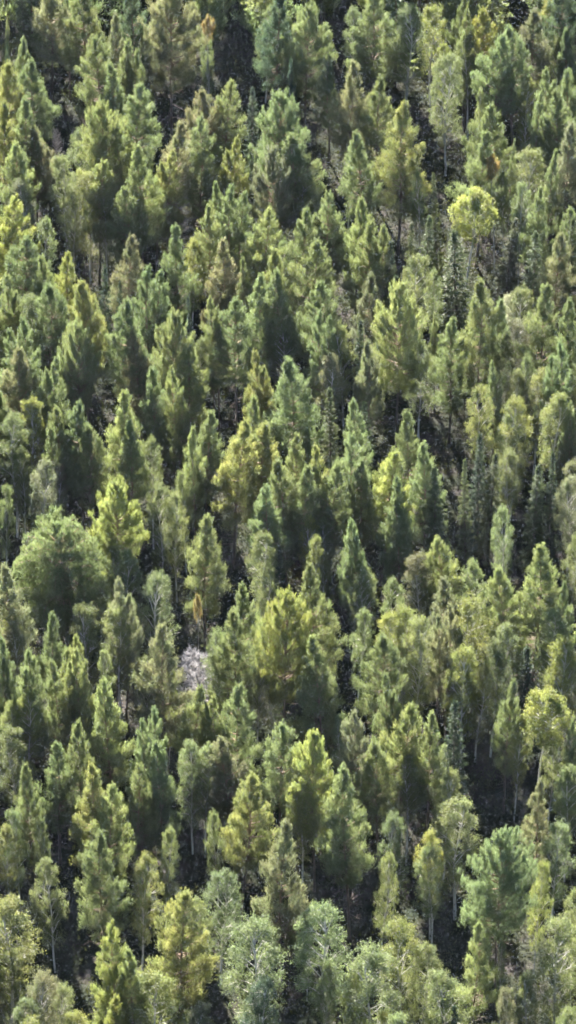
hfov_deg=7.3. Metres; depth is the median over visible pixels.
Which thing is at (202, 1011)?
birch tree
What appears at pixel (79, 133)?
birch tree
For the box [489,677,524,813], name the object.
pine tree
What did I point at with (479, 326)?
pine tree
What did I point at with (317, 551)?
birch tree
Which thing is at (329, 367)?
birch tree
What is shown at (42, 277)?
pine tree
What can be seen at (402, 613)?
birch tree
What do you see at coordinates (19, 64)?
pine tree
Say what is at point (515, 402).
birch tree
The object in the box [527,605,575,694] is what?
birch tree
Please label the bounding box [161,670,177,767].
birch tree
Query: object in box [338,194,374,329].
pine tree
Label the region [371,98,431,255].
pine tree
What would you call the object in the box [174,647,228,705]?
bare tree
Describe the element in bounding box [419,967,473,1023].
birch tree
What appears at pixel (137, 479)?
pine tree
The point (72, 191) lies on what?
birch tree
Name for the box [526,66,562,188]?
pine tree
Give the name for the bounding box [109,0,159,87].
pine tree
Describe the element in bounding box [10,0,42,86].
spruce tree
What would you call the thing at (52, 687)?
pine tree
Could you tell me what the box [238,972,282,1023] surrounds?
birch tree
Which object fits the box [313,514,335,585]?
birch tree
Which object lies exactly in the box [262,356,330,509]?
pine tree
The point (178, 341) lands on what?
pine tree
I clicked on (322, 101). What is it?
pine tree
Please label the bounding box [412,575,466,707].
pine tree
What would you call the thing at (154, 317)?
pine tree
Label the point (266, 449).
pine tree
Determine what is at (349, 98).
pine tree
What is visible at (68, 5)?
pine tree
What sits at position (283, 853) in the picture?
pine tree
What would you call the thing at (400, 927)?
birch tree
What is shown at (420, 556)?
birch tree
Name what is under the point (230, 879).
birch tree
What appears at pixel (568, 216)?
pine tree
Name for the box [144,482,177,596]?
birch tree
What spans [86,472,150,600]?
pine tree
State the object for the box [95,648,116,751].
birch tree
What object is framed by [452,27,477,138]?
birch tree
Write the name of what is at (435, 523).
spruce tree
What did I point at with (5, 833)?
birch tree
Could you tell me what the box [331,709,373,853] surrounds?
pine tree
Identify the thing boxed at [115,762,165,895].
pine tree
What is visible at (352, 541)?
pine tree
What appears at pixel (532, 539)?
spruce tree
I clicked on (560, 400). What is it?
birch tree
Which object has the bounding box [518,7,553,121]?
pine tree
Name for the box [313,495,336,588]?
birch tree
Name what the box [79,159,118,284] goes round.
pine tree
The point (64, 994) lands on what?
birch tree
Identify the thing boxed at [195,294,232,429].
pine tree
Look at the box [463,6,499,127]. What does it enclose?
pine tree
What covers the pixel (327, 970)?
birch tree
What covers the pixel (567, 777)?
birch tree
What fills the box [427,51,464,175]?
birch tree
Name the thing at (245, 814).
pine tree
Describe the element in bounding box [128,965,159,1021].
birch tree
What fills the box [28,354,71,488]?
pine tree
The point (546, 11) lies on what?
birch tree
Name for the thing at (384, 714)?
pine tree
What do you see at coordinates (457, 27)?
pine tree
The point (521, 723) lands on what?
birch tree
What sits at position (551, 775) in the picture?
birch tree
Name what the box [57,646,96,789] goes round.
pine tree
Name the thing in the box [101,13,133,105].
pine tree
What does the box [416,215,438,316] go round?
spruce tree
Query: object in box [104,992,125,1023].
pine tree
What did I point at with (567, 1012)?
birch tree
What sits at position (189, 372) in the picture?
pine tree
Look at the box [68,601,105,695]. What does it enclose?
birch tree
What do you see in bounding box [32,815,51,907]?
birch tree
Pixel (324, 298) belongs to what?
pine tree
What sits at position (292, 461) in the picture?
pine tree
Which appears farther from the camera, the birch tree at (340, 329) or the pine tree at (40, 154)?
the pine tree at (40, 154)
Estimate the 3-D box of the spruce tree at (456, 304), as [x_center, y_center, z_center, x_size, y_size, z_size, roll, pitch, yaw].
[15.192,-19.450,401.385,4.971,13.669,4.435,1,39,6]
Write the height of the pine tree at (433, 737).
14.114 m
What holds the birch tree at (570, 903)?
on the ground
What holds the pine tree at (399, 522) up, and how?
on the ground
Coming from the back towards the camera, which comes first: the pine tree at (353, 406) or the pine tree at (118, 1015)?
the pine tree at (353, 406)
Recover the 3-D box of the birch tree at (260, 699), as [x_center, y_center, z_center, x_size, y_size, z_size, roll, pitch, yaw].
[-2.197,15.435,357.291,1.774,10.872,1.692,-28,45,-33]
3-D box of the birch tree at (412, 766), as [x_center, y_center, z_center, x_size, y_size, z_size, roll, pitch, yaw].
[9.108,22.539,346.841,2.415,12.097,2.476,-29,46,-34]
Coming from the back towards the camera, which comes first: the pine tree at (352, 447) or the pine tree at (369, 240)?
the pine tree at (369, 240)
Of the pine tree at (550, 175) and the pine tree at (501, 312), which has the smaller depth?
the pine tree at (501, 312)
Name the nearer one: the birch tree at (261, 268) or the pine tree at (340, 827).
the pine tree at (340, 827)
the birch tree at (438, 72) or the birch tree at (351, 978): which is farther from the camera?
the birch tree at (438, 72)
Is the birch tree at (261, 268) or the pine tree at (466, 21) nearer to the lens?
the birch tree at (261, 268)
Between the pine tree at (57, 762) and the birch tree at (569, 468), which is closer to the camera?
the pine tree at (57, 762)
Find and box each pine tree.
[0,59,33,151]
[0,99,20,245]
[0,140,43,243]
[0,194,42,324]
[0,233,55,354]
[0,272,26,371]
[0,316,44,460]
[0,343,41,491]
[0,390,19,510]
[0,561,38,689]
[0,634,18,781]
[1,19,13,70]
[3,647,59,800]
[4,41,15,109]
[10,35,38,157]
[10,95,53,229]
[10,504,114,647]
[11,57,61,148]
[11,760,47,897]
[14,121,58,235]
[15,281,73,386]
[24,0,81,109]
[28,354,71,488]
[28,425,77,513]
[29,254,65,373]
[29,740,84,865]
[35,610,68,705]
[40,404,77,518]
[41,659,79,789]
[53,632,96,770]
[54,251,77,326]
[56,277,109,422]
[56,317,103,448]
[56,718,103,868]
[57,0,109,104]
[57,398,100,536]
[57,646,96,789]
[59,0,83,98]
[64,421,112,553]
[66,761,115,905]
[71,34,123,155]
[73,828,135,990]
[74,97,136,246]
[77,581,95,695]
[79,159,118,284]
[82,780,136,918]
[84,675,136,826]
[85,917,138,1023]
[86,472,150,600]
[96,61,132,139]
[98,575,144,723]
[99,388,150,524]
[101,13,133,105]
[102,120,153,246]
[102,296,158,439]
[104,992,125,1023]
[105,185,154,297]
[106,232,150,327]
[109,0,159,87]
[111,420,151,527]
[112,326,157,451]
[112,946,152,1023]
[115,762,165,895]
[116,37,155,145]
[116,79,163,170]
[116,142,171,281]
[121,263,173,374]
[127,704,175,851]
[130,621,194,774]
[132,0,208,140]
[133,365,173,497]
[143,304,199,451]
[144,739,181,874]
[145,148,189,275]
[145,887,222,1023]
[147,223,203,335]
[150,119,203,224]
[157,364,197,505]
[169,338,210,457]
[170,683,211,817]
[174,113,225,249]
[178,426,211,548]
[180,86,227,207]
[180,513,232,654]
[187,409,224,527]
[194,202,225,294]
[194,694,234,825]
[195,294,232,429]
[199,236,248,348]
[201,78,249,189]
[202,681,267,828]
[203,734,251,862]
[206,181,227,265]
[206,605,266,755]
[207,295,265,434]
[210,416,270,569]
[211,182,255,303]
[212,135,251,258]
[219,769,279,921]
[227,579,265,694]
[229,256,252,358]
[230,394,272,498]
[232,204,288,348]
[234,420,293,540]
[239,272,280,387]
[242,347,278,465]
[243,483,295,599]
[246,88,311,242]
[248,144,301,243]
[249,817,310,995]
[250,247,296,392]
[250,585,318,761]
[252,0,295,118]
[255,456,311,589]
[256,268,303,378]
[256,719,306,859]
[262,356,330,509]
[270,131,326,262]
[276,0,338,143]
[278,431,308,565]
[281,463,329,573]
[282,57,300,132]
[282,205,320,331]
[282,237,340,345]
[283,728,340,892]
[284,633,345,806]
[288,561,347,725]
[291,277,346,393]
[298,442,330,573]
[299,423,318,539]
[302,308,344,448]
[305,191,351,310]
[306,460,352,589]
[312,52,341,161]
[312,761,376,940]
[324,59,373,176]
[325,396,375,491]
[325,431,374,568]
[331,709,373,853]
[334,517,375,657]
[337,128,385,254]
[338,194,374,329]
[341,218,393,338]
[341,456,385,556]
[342,0,407,113]
[348,632,408,740]
[349,271,385,365]
[349,354,372,445]
[350,336,387,465]
[351,739,397,878]
[356,73,402,207]
[362,448,416,585]
[365,223,396,356]
[369,278,433,447]
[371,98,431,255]
[371,670,404,819]
[374,473,417,617]
[375,700,432,856]
[381,408,435,505]
[405,440,449,551]
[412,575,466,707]
[413,709,453,845]
[419,535,466,655]
[422,602,470,747]
[424,313,442,413]
[427,316,474,443]
[445,127,512,267]
[446,0,470,106]
[447,918,500,1023]
[451,275,512,438]
[455,6,476,131]
[455,824,540,1001]
[459,101,512,237]
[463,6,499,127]
[470,32,518,136]
[477,296,516,409]
[480,359,505,474]
[481,564,532,675]
[483,22,533,153]
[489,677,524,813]
[501,280,575,426]
[504,138,516,231]
[505,542,573,687]
[516,186,555,299]
[517,776,554,910]
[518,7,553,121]
[520,89,549,203]
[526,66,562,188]
[526,88,575,217]
[533,230,575,341]
[533,338,575,491]
[538,148,563,250]
[540,0,575,86]
[545,580,575,689]
[546,121,575,240]
[546,297,575,399]
[550,27,575,98]
[552,205,575,290]
[553,715,575,853]
[555,400,575,524]
[558,67,575,185]
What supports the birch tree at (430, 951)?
on the ground
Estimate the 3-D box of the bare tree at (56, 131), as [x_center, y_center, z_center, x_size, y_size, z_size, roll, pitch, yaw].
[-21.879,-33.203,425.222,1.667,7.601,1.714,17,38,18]
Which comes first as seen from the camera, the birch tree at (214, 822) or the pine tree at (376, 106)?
the birch tree at (214, 822)
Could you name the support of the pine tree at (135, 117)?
on the ground
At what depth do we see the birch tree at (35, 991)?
320.90 m
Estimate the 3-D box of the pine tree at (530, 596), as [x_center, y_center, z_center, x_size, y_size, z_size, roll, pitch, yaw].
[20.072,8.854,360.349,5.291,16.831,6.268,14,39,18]
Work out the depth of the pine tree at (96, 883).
331.04 m
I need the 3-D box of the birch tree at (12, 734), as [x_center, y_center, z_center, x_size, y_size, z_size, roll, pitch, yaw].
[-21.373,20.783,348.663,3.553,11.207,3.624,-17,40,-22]
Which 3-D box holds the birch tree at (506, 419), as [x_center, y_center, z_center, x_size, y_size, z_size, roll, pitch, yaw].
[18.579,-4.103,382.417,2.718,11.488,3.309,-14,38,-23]
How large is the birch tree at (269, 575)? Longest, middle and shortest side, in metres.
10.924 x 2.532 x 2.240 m
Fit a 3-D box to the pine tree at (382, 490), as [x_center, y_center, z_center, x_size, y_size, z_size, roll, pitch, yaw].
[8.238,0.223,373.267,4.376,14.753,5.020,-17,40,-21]
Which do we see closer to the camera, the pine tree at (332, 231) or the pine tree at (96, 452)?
the pine tree at (96, 452)
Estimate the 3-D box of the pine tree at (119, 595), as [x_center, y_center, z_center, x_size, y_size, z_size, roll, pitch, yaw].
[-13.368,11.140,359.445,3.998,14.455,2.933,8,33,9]
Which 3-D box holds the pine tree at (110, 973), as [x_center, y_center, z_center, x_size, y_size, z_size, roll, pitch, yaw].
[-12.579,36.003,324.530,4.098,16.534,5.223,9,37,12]
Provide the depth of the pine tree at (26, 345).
384.59 m
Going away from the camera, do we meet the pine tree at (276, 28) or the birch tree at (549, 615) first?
the birch tree at (549, 615)
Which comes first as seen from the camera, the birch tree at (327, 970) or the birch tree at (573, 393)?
the birch tree at (327, 970)
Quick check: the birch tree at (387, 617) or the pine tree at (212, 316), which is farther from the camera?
the pine tree at (212, 316)
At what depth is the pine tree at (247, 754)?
346.50 m
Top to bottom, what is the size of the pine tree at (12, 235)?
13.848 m
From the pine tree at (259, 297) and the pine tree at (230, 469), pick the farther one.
the pine tree at (259, 297)
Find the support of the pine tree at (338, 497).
on the ground
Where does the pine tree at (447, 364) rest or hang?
on the ground
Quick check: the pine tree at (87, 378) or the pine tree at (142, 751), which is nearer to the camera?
the pine tree at (142, 751)
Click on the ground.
(72, 920)
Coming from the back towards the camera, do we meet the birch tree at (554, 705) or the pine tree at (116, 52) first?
the pine tree at (116, 52)
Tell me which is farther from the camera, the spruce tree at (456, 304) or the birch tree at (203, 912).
the spruce tree at (456, 304)
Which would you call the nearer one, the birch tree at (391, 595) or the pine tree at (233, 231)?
the birch tree at (391, 595)
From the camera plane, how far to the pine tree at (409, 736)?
344.19 m
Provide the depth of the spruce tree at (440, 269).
412.50 m
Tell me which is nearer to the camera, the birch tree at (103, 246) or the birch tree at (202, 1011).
the birch tree at (202, 1011)
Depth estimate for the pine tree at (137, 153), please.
407.36 m
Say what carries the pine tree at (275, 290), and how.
on the ground
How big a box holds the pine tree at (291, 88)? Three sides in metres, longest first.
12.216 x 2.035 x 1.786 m
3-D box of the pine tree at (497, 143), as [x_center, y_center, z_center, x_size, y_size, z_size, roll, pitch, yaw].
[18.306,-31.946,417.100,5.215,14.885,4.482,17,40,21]
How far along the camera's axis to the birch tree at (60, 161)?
412.05 m
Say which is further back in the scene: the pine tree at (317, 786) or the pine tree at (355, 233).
the pine tree at (355, 233)
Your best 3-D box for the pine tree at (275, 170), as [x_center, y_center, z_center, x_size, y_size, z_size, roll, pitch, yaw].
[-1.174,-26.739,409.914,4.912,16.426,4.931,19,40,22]
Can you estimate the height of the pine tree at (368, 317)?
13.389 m
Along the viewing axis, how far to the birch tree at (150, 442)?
377.35 m
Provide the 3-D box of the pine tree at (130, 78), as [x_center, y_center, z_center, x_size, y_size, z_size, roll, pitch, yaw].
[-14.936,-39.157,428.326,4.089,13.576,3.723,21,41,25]
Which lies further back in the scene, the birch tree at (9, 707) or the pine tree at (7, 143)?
the pine tree at (7, 143)
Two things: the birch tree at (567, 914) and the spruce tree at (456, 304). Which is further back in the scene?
the spruce tree at (456, 304)
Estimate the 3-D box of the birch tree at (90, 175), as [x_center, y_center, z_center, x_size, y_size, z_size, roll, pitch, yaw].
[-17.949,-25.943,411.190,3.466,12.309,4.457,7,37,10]
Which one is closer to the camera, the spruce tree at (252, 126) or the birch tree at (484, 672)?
the birch tree at (484, 672)
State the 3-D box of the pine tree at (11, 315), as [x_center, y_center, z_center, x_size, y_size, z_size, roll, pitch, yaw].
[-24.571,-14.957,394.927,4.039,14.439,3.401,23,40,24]
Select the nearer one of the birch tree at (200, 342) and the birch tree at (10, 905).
the birch tree at (10, 905)
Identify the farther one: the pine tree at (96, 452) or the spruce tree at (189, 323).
the spruce tree at (189, 323)
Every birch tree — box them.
[0,408,33,537]
[0,484,16,563]
[0,699,23,805]
[0,723,36,813]
[0,823,23,895]
[0,891,46,1023]
[0,947,32,1023]
[1,612,22,684]
[1,622,30,694]
[1,808,30,911]
[7,178,45,292]
[10,687,46,803]
[11,445,34,544]
[11,997,48,1023]
[15,395,47,518]
[17,291,47,390]
[19,1014,42,1023]
[21,969,66,1023]
[26,458,62,533]
[29,856,69,972]
[32,215,57,277]
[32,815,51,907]
[46,151,78,250]
[47,463,69,520]
[50,981,74,1023]
[56,182,85,278]
[60,1008,90,1023]
[65,127,93,193]
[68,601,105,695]
[71,170,106,284]
[88,180,115,285]
[94,602,141,724]
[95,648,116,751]
[106,543,129,625]
[107,547,144,663]
[125,346,158,424]
[125,967,189,1023]
[127,849,164,969]
[128,660,163,767]
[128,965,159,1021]
[129,597,143,687]
[135,569,181,663]
[135,865,151,966]
[139,434,163,548]
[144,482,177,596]
[146,418,163,506]
[155,825,181,927]
[160,488,190,600]
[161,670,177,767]
[173,470,193,574]
[174,738,207,854]
[179,1008,202,1023]
[180,236,207,326]
[185,895,215,994]
[189,1000,214,1023]
[191,740,221,857]
[193,592,201,680]
[195,337,210,424]
[199,31,214,108]
[200,623,231,715]
[200,866,246,988]
[201,14,215,76]
[203,808,224,914]
[217,912,288,1023]
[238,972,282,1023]
[244,528,281,619]
[249,654,271,756]
[251,262,266,320]
[253,3,277,102]
[253,651,282,746]
[254,563,279,643]
[266,320,300,417]
[278,235,293,310]
[281,767,314,890]
[282,747,301,838]
[289,170,320,265]
[289,899,352,1023]
[297,514,321,585]
[301,899,318,998]
[304,534,329,630]
[311,349,348,456]
[312,547,336,634]
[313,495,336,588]
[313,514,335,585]
[315,958,340,1023]
[328,710,351,790]
[329,320,358,432]
[331,746,358,808]
[333,938,405,1023]
[339,5,367,106]
[339,146,360,229]
[339,968,372,1023]
[345,560,371,659]
[346,605,375,710]
[348,565,379,672]
[367,610,405,692]
[370,850,399,959]
[375,810,412,920]
[375,914,430,1023]
[377,1008,393,1023]
[378,575,407,673]
[385,1009,409,1023]
[386,602,423,723]
[388,2,430,115]
[391,743,424,863]
[393,642,410,716]
[399,614,441,732]
[400,252,438,352]
[400,549,435,641]
[402,337,437,442]
[404,936,441,1023]
[409,169,427,263]
[411,841,448,943]
[413,828,444,938]
[416,3,448,107]
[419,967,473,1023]
[424,268,443,357]
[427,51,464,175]
[429,793,481,919]
[430,766,461,879]
[432,41,450,127]
[439,641,483,769]
[446,590,496,736]
[447,185,498,317]
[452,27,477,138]
[458,557,488,655]
[463,384,495,486]
[465,662,496,761]
[474,88,484,146]
[478,645,514,756]
[484,621,524,742]
[485,154,499,270]
[490,394,534,522]
[490,504,514,586]
[491,409,524,507]
[492,618,509,714]
[493,447,524,546]
[493,986,517,1023]
[495,316,538,399]
[495,938,506,1021]
[498,170,509,236]
[502,367,527,451]
[503,292,514,390]
[505,144,547,259]
[505,284,541,366]
[507,712,533,821]
[509,77,539,179]
[509,180,533,282]
[511,969,539,1023]
[515,351,538,462]
[516,30,543,130]
[518,367,556,478]
[520,686,575,805]
[525,859,555,972]
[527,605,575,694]
[528,913,575,1023]
[534,0,561,101]
[535,391,575,497]
[535,819,575,928]
[538,730,566,834]
[541,632,575,762]
[547,33,564,98]
[549,763,575,881]
[551,474,575,575]
[554,1004,575,1023]
[555,362,575,465]
[557,457,575,532]
[557,908,575,1014]
[559,887,575,977]
[560,534,575,630]
[563,660,575,748]
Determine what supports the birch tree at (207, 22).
on the ground
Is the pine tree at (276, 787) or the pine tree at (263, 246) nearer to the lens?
the pine tree at (276, 787)
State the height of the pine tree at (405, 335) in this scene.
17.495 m
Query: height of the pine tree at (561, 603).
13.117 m
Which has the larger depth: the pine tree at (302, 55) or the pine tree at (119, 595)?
the pine tree at (302, 55)
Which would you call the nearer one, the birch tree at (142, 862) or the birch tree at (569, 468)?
the birch tree at (142, 862)
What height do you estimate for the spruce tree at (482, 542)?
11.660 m
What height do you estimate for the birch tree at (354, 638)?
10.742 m
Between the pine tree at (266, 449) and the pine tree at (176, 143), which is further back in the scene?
the pine tree at (176, 143)
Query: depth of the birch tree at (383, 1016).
321.71 m
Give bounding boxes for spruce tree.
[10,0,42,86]
[97,264,114,373]
[112,280,125,372]
[139,54,151,146]
[185,295,199,389]
[241,85,262,183]
[273,545,290,634]
[319,386,343,493]
[348,319,372,414]
[357,401,378,497]
[379,239,401,354]
[401,222,418,308]
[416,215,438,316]
[418,465,455,583]
[428,172,445,280]
[431,700,471,823]
[435,230,477,356]
[451,1005,458,1023]
[455,459,476,568]
[465,433,490,550]
[473,452,508,567]
[488,217,522,319]
[504,644,544,761]
[515,230,547,343]
[515,465,552,578]
[542,451,559,561]
[552,217,575,332]
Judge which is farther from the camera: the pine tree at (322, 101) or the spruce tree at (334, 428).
the pine tree at (322, 101)
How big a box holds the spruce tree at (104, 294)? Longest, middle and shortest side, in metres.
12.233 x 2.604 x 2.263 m
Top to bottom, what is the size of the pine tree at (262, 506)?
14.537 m
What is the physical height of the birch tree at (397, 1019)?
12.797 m
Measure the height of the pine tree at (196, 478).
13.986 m
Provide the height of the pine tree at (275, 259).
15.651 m
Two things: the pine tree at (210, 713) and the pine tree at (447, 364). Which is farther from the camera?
the pine tree at (447, 364)
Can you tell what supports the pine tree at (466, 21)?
on the ground
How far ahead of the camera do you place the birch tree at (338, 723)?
348.11 m
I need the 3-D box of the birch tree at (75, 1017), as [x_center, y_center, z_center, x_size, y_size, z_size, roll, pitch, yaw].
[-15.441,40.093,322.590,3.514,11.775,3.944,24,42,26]
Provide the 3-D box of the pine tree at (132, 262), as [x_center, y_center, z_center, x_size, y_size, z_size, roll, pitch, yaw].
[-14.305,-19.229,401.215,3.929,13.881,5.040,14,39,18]
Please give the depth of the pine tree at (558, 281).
399.93 m
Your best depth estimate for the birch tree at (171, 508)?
371.34 m
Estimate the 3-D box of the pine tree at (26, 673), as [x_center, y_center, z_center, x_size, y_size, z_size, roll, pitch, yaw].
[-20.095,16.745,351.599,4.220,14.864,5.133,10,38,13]
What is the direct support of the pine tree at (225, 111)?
on the ground
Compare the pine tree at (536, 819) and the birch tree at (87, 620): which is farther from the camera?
the birch tree at (87, 620)
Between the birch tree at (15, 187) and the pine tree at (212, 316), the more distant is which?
the birch tree at (15, 187)
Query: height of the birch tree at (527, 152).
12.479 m
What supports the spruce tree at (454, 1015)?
on the ground
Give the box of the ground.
[0,0,575,1023]
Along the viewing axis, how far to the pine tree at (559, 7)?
431.52 m
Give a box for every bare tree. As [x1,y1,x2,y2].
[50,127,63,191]
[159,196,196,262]
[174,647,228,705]
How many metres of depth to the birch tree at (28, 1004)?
320.91 m
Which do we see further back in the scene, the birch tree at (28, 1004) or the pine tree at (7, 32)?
the pine tree at (7, 32)
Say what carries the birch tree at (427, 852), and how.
on the ground
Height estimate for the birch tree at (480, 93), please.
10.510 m
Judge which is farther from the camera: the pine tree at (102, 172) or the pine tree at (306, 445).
the pine tree at (102, 172)
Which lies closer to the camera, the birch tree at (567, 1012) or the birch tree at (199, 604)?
the birch tree at (567, 1012)
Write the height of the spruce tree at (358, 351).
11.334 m
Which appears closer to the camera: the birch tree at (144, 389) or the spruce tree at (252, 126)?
the birch tree at (144, 389)
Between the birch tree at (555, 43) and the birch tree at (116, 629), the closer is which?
the birch tree at (116, 629)
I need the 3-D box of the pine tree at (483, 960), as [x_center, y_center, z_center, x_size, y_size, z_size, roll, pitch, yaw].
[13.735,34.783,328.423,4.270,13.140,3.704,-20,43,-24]
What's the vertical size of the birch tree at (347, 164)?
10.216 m
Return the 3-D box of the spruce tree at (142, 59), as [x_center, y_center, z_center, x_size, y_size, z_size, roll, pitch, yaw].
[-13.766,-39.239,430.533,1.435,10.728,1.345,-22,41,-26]
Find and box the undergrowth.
[0,0,575,1023]
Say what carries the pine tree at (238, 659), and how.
on the ground
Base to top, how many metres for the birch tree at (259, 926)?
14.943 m
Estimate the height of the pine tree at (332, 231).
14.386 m
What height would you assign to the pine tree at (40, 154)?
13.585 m
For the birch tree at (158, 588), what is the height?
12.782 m
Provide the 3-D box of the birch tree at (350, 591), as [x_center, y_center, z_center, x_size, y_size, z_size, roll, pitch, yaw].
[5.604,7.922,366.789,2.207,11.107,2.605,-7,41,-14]
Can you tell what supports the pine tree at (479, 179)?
on the ground
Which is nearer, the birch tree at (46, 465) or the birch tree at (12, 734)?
the birch tree at (12, 734)
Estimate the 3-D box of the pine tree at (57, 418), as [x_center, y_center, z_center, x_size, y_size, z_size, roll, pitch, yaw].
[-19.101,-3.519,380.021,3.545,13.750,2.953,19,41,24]
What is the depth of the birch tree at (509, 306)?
395.08 m
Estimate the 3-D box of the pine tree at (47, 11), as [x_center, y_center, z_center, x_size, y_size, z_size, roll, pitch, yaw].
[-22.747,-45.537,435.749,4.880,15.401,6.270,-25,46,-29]
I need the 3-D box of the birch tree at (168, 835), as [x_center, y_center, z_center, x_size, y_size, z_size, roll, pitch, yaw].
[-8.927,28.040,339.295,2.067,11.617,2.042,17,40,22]
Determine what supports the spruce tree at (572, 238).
on the ground
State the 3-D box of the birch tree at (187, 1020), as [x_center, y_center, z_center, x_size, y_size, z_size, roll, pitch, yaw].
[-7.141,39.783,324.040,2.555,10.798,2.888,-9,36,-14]
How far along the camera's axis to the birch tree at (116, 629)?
357.51 m
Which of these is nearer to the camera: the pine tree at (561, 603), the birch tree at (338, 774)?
the birch tree at (338, 774)
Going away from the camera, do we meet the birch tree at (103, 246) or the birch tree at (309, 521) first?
the birch tree at (309, 521)
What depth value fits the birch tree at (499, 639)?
359.03 m
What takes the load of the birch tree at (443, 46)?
on the ground
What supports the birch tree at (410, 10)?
on the ground
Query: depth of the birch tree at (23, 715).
348.93 m
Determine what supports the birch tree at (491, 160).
on the ground
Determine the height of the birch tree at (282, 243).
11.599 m
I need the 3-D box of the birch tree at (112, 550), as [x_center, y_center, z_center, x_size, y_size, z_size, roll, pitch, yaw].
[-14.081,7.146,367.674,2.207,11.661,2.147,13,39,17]
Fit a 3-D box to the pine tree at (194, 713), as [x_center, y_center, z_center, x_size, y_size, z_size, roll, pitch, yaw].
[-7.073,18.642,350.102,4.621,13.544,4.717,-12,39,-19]
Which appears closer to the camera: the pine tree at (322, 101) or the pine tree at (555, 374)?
the pine tree at (555, 374)
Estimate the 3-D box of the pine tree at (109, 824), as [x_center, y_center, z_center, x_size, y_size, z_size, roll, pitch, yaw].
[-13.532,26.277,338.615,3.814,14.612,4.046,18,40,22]
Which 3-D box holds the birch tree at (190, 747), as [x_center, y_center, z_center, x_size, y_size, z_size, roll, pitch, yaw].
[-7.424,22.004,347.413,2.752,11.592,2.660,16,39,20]
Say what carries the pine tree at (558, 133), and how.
on the ground
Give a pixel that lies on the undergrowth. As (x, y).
(232, 412)
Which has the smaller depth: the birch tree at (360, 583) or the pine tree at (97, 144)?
the birch tree at (360, 583)
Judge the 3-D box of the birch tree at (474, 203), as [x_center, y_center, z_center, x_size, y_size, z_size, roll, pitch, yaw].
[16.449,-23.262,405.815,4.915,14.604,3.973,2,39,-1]
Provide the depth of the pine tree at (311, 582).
355.77 m
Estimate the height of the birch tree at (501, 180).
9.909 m
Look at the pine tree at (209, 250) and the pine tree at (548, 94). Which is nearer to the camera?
the pine tree at (209, 250)
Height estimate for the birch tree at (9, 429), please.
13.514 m
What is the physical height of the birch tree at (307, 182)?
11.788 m
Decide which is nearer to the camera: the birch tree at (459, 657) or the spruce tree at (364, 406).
the birch tree at (459, 657)
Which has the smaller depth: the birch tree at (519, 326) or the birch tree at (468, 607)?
the birch tree at (468, 607)
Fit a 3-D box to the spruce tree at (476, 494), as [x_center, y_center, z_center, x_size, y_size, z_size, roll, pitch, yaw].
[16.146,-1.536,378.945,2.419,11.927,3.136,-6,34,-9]
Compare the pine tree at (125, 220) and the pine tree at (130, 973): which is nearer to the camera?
the pine tree at (130, 973)
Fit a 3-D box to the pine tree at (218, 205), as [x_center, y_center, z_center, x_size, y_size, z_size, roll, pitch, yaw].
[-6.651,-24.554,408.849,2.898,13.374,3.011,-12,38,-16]
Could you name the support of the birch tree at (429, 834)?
on the ground
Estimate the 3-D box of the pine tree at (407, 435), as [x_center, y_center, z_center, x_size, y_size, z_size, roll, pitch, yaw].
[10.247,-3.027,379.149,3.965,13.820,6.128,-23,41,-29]
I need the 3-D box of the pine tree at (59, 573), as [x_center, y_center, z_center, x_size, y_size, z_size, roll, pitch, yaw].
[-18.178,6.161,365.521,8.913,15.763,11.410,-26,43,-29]
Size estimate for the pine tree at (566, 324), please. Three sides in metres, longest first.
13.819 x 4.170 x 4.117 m
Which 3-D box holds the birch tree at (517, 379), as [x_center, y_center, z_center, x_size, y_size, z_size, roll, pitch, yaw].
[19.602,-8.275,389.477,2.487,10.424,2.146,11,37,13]
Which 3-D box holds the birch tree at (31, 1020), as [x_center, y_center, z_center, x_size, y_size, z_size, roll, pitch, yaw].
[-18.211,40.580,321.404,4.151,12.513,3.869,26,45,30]
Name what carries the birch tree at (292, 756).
on the ground
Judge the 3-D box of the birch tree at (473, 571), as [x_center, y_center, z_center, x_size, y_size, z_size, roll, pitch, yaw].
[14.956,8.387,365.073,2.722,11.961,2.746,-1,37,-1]
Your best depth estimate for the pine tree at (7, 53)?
430.33 m
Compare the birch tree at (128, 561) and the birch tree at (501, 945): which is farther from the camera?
the birch tree at (128, 561)
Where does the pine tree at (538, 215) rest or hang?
on the ground
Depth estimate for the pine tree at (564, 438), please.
380.31 m
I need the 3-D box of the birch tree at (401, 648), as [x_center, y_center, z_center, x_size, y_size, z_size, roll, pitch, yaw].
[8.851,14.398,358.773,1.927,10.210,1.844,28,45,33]
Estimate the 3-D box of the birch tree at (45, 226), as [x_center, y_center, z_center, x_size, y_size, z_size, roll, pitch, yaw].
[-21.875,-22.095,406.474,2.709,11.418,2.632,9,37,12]
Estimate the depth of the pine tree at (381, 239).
400.12 m
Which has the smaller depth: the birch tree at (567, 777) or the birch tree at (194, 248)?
the birch tree at (567, 777)
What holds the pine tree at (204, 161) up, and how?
on the ground
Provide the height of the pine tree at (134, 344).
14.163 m
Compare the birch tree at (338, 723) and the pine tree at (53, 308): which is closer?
the birch tree at (338, 723)
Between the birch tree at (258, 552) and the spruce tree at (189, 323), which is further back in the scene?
the spruce tree at (189, 323)
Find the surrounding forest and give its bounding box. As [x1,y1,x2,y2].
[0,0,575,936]
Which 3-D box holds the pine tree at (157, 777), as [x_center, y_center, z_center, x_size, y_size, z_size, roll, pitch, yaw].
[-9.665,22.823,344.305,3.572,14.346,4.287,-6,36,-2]
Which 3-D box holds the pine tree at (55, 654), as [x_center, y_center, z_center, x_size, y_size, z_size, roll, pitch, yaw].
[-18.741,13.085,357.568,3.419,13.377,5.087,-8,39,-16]
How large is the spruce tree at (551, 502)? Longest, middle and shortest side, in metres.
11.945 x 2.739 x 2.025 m
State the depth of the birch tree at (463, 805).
339.39 m
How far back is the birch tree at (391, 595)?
361.70 m

